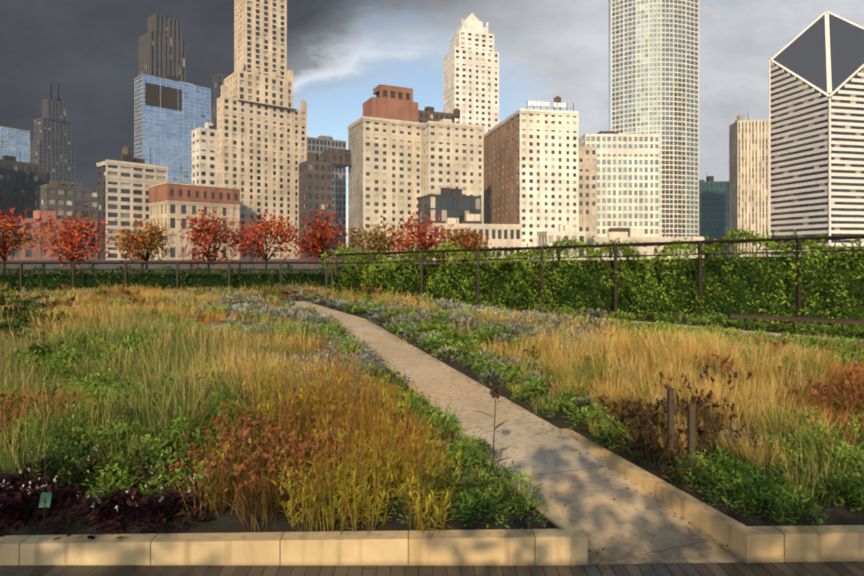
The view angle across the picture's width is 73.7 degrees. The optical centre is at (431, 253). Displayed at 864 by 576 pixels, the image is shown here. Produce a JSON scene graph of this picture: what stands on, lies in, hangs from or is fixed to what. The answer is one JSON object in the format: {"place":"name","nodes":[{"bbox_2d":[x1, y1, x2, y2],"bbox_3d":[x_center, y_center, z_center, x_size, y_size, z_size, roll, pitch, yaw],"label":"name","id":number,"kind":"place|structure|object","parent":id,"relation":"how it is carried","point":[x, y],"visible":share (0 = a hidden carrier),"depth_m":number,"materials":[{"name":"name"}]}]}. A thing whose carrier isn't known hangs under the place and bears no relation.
{"place":"outdoors","nodes":[
{"label":"outdoors","id":0,"kind":"place"},
{"bbox_2d":[0,126,29,162],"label":"blue building","id":1,"kind":"structure","parent":0,"point":[14,142],"depth_m":420.68,"materials":[{"name":"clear glass"}]},
{"bbox_2d":[0,203,96,259],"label":"pink building","id":2,"kind":"structure","parent":0,"point":[38,254],"depth_m":296.42,"materials":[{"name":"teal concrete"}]},
{"bbox_2d":[139,13,185,81],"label":"dark tower","id":3,"kind":"structure","parent":0,"point":[162,46],"depth_m":646.84,"materials":[{"name":"grey glass"}]},
{"bbox_2d":[299,148,350,259],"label":"dark building","id":4,"kind":"structure","parent":0,"point":[315,181],"depth_m":321.75,"materials":[{"name":"brown concrete"}]},
{"bbox_2d":[0,257,861,564],"bbox_3d":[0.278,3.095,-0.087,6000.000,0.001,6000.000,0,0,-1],"label":"ground","id":5,"kind":"structure","parent":0,"point":[232,267],"depth_m":154.49,"materials":[{"name":"grey concrete"}]},
{"bbox_2d":[0,152,39,217],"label":"dark building","id":6,"kind":"structure","parent":5,"relation":"on","point":[13,171],"depth_m":345.62,"materials":[{"name":"grey glass"}]},
{"bbox_2d":[24,171,49,217],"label":"dark building","id":7,"kind":"structure","parent":5,"relation":"on","point":[32,179],"depth_m":346.52,"materials":[{"name":"grey concrete"}]},
{"bbox_2d":[30,81,74,181],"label":"skyscraper","id":8,"kind":"structure","parent":5,"relation":"on","point":[52,150],"depth_m":902.80,"materials":[{"name":"grey glass"}]},
{"bbox_2d":[34,178,96,220],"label":"dark building","id":9,"kind":"structure","parent":5,"relation":"on","point":[74,198],"depth_m":344.92,"materials":[{"name":"grey"}]},
{"bbox_2d":[96,148,167,259],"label":"cream building","id":10,"kind":"structure","parent":5,"relation":"on","point":[123,184],"depth_m":302.87,"materials":[{"name":"beige concrete"}]},
{"bbox_2d":[134,72,210,183],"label":"glass skyscraper","id":11,"kind":"structure","parent":5,"relation":"on","point":[171,113],"depth_m":531.09,"materials":[{"name":"blue glass"}]},
{"bbox_2d":[148,182,240,259],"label":"building","id":12,"kind":"structure","parent":5,"relation":"on","point":[169,203],"depth_m":302.02,"materials":[{"name":"beige stone"}]},
{"bbox_2d":[192,122,216,185],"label":"building","id":13,"kind":"structure","parent":5,"relation":"on","point":[204,156],"depth_m":380.28,"materials":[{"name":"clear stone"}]},
{"bbox_2d":[213,73,228,126],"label":"skyscraper","id":14,"kind":"structure","parent":5,"relation":"on","point":[218,80],"depth_m":618.23,"materials":[{"name":"grey concrete"}]},
{"bbox_2d":[217,0,306,258],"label":"skyscraper","id":15,"kind":"structure","parent":5,"relation":"on","point":[261,138],"depth_m":347.87,"materials":[{"name":"beige stone"}]},
{"bbox_2d":[307,135,345,256],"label":"building","id":16,"kind":"structure","parent":5,"relation":"on","point":[319,145],"depth_m":532.49,"materials":[{"name":"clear glass"}]},
{"bbox_2d":[122,96,560,161],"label":"water tanks","id":17,"kind":"object","parent":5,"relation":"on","point":[126,149],"visible":0.71,"depth_m":328.56,"materials":[{"name":"brown wood"}]},
{"bbox_2d":[347,116,423,259],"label":"building","id":18,"kind":"structure","parent":5,"relation":"on","point":[385,174],"depth_m":319.23,"materials":[{"name":"beige stone"}]},
{"bbox_2d":[363,84,417,121],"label":"rooftop penthouse","id":19,"kind":"object","parent":18,"relation":"on","point":[392,102],"visible":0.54,"depth_m":326.23,"materials":[{"name":"brick"}]},
{"bbox_2d":[0,428,863,565],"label":"kerb wall","id":20,"kind":"structure","parent":5,"relation":"on","point":[565,542],"depth_m":5.68,"materials":[{"name":"stone"}]},
{"bbox_2d":[0,561,863,575],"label":"boardwalk","id":21,"kind":"structure","parent":5,"relation":"on","point":[847,568],"depth_m":5.56,"materials":[{"name":"brown wood"}]},
{"bbox_2d":[418,106,453,122],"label":"rooftop structure","id":22,"kind":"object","parent":5,"relation":"on","point":[427,114],"depth_m":349.81,"materials":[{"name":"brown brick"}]},
{"bbox_2d":[418,188,480,257],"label":"building","id":23,"kind":"structure","parent":5,"relation":"on","point":[448,203],"depth_m":297.52,"materials":[{"name":"grey"}]},
{"bbox_2d":[421,116,483,223],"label":"cream building","id":24,"kind":"structure","parent":5,"relation":"on","point":[452,155],"depth_m":322.07,"materials":[{"name":"beige stone"}]},
{"bbox_2d":[443,13,498,133],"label":"skyscraper","id":25,"kind":"structure","parent":5,"relation":"on","point":[471,75],"depth_m":508.72,"materials":[{"name":"beige stone"}]},
{"bbox_2d":[426,212,521,259],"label":"building","id":26,"kind":"structure","parent":5,"relation":"on","point":[504,235],"depth_m":287.35,"materials":[{"name":"beige concrete"}]},
{"bbox_2d":[578,146,596,258],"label":"building","id":27,"kind":"structure","parent":5,"relation":"on","point":[587,190],"depth_m":342.96,"materials":[{"name":"beige stone"}]},
{"bbox_2d":[578,131,659,236],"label":"building","id":28,"kind":"structure","parent":5,"relation":"on","point":[628,180],"depth_m":398.48,"materials":[{"name":"beige concrete"}]},
{"bbox_2d":[586,220,704,259],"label":"low building","id":29,"kind":"structure","parent":5,"relation":"on","point":[634,235],"depth_m":285.45,"materials":[{"name":"white concrete"}]},
{"bbox_2d":[699,172,728,257],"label":"teal glass building","id":30,"kind":"structure","parent":5,"relation":"on","point":[713,206],"depth_m":484.75,"materials":[{"name":"glass"}]},
{"bbox_2d":[729,115,768,256],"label":"high-rise building","id":31,"kind":"structure","parent":5,"relation":"on","point":[748,173],"depth_m":396.46,"materials":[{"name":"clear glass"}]},
{"bbox_2d":[768,10,863,256],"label":"skyscraper","id":32,"kind":"structure","parent":5,"relation":"on","point":[816,117],"depth_m":367.64,"materials":[{"name":"white glass"}]},
{"bbox_2d":[0,271,863,534],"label":"garden soil","id":33,"kind":"structure","parent":0,"point":[225,522],"depth_m":6.52,"materials":[{"name":"brown soil"}]},
{"bbox_2d":[0,208,46,273],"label":"tree","id":34,"kind":"object","parent":33,"relation":"on","point":[5,239],"visible":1,"depth_m":60.78,"materials":[{"name":"red plant"}]},
{"bbox_2d":[39,492,51,526],"bbox_3d":[-4.016,2.655,5.986,0.110,0.340,0.046,0,0,-1],"label":"plant label","id":35,"kind":"object","parent":33,"relation":"on","point":[45,497],"visible":1,"depth_m":5.98,"materials":[{"name":"green plastic"}]},
{"bbox_2d":[17,206,119,273],"bbox_3d":[-36.657,-1.049,58.985,8.654,7.862,8.605,0,0,12],"label":"tree","id":36,"kind":"object","parent":33,"relation":"on","point":[68,241],"visible":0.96,"depth_m":58.68,"materials":[{"name":"red plant"}]},
{"bbox_2d":[110,213,176,273],"bbox_3d":[-29.849,-0.683,60.146,6.472,7.131,6.635,0,0,-1],"label":"tree","id":37,"kind":"object","parent":33,"relation":"on","point":[146,237],"visible":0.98,"depth_m":59.37,"materials":[{"name":"orange plant"}]},
{"bbox_2d":[0,265,337,293],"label":"hedge","id":38,"kind":"object","parent":33,"relation":"on","point":[104,278],"depth_m":39.66,"materials":[{"name":"green plant"}]},
{"bbox_2d":[171,207,243,273],"bbox_3d":[-22.994,-1.155,59.540,6.878,8.074,8.051,0,0,-1],"label":"tree","id":39,"kind":"object","parent":33,"relation":"on","point":[209,231],"visible":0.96,"depth_m":58.75,"materials":[{"name":"red plant"}]},
{"bbox_2d":[223,211,301,273],"bbox_3d":[-18.011,-1.153,61.779,8.941,8.070,9.123,0,0,33],"label":"tree","id":40,"kind":"object","parent":33,"relation":"on","point":[278,230],"visible":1,"depth_m":61.09,"materials":[{"name":"red plant"}]},
{"bbox_2d":[291,204,350,273],"bbox_3d":[-11.262,-1.171,60.030,6.694,8.107,6.919,0,0,-1],"label":"tree","id":41,"kind":"object","parent":33,"relation":"on","point":[315,245],"visible":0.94,"depth_m":59.11,"materials":[{"name":"red plant"}]},
{"bbox_2d":[339,215,412,265],"bbox_3d":[-6.126,-0.686,62.303,8.146,7.137,8.851,0,0,-1],"label":"tree","id":42,"kind":"object","parent":33,"relation":"on","point":[373,238],"visible":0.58,"depth_m":62.08,"materials":[{"name":"orange plant"}]},
{"bbox_2d":[381,207,459,264],"bbox_3d":[-1.214,-1.071,60.659,8.301,7.907,9.496,0,0,15],"label":"tree","id":43,"kind":"object","parent":33,"relation":"on","point":[433,241],"visible":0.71,"depth_m":60.29,"materials":[{"name":"red plant"}]},
{"bbox_2d":[0,280,863,540],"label":"garden plants","id":44,"kind":"object","parent":33,"relation":"on","point":[185,361],"visible":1,"depth_m":8.99,"materials":[{"name":"green plant"}]},
{"bbox_2d":[0,235,863,322],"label":"fence","id":45,"kind":"object","parent":33,"relation":"on","point":[705,242],"visible":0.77,"depth_m":28.26,"materials":[{"name":"brown metal"}]},
{"bbox_2d":[435,224,492,263],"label":"tree","id":46,"kind":"object","parent":33,"relation":"on","point":[466,242],"visible":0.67,"depth_m":65.38,"materials":[{"name":"brown plant"}]},
{"bbox_2d":[473,385,512,484],"bbox_3d":[0.770,2.206,6.994,0.435,1.240,0.460,0,0,-35],"label":"flower stalk","id":47,"kind":"object","parent":33,"relation":"on","point":[495,392],"visible":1,"depth_m":6.95,"materials":[{"name":"brown plant"}]},
{"bbox_2d":[320,228,863,329],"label":"hedge","id":48,"kind":"object","parent":33,"relation":"on","point":[759,283],"depth_m":25.12,"materials":[{"name":"green plant"}]},
{"bbox_2d":[334,226,862,265],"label":"hedge shoots","id":49,"kind":"object","parent":48,"relation":"attached to","point":[823,241],"visible":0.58,"depth_m":25.69,"materials":[{"name":"green plant"}]},
{"bbox_2d":[667,388,695,474],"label":"wooden posts","id":50,"kind":"object","parent":33,"relation":"on","point":[690,421],"visible":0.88,"depth_m":7.40,"materials":[{"name":"brown wood"}]},
{"bbox_2d":[730,313,863,329],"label":"bench","id":51,"kind":"object","parent":33,"relation":"on","point":[799,319],"visible":0.81,"depth_m":20.74,"materials":[{"name":"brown wood"}]},
{"bbox_2d":[0,0,863,246],"label":"sky","id":52,"kind":"structure","parent":0,"point":[338,51],"materials":[{"name":"grey"}]},
{"bbox_2d":[282,301,743,563],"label":"garden path","id":53,"kind":"structure","parent":0,"point":[625,527],"depth_m":7.71,"materials":[{"name":"beige concrete"}]},
{"bbox_2d":[338,321,727,570],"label":"fallen leaves","id":54,"kind":"object","parent":53,"relation":"on","point":[601,557],"visible":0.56,"depth_m":8.65,"materials":[{"name":"brown plant"}]},
{"bbox_2d":[484,101,578,257],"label":"white building","id":55,"kind":"structure","parent":0,"point":[531,171],"depth_m":328.19,"materials":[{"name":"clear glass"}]},
{"bbox_2d":[537,225,584,259],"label":"building","id":56,"kind":"structure","parent":0,"point":[566,232],"depth_m":304.00,"materials":[{"name":"beige concrete"}]},
{"bbox_2d":[608,0,698,236],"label":"skyscraper","id":57,"kind":"structure","parent":0,"point":[653,66],"depth_m":452.61,"materials":[{"name":"beige glass"}]},
{"bbox_2d":[538,313,861,344],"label":"hedge path","id":58,"kind":"structure","parent":0,"point":[743,331],"depth_m":21.01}
]}

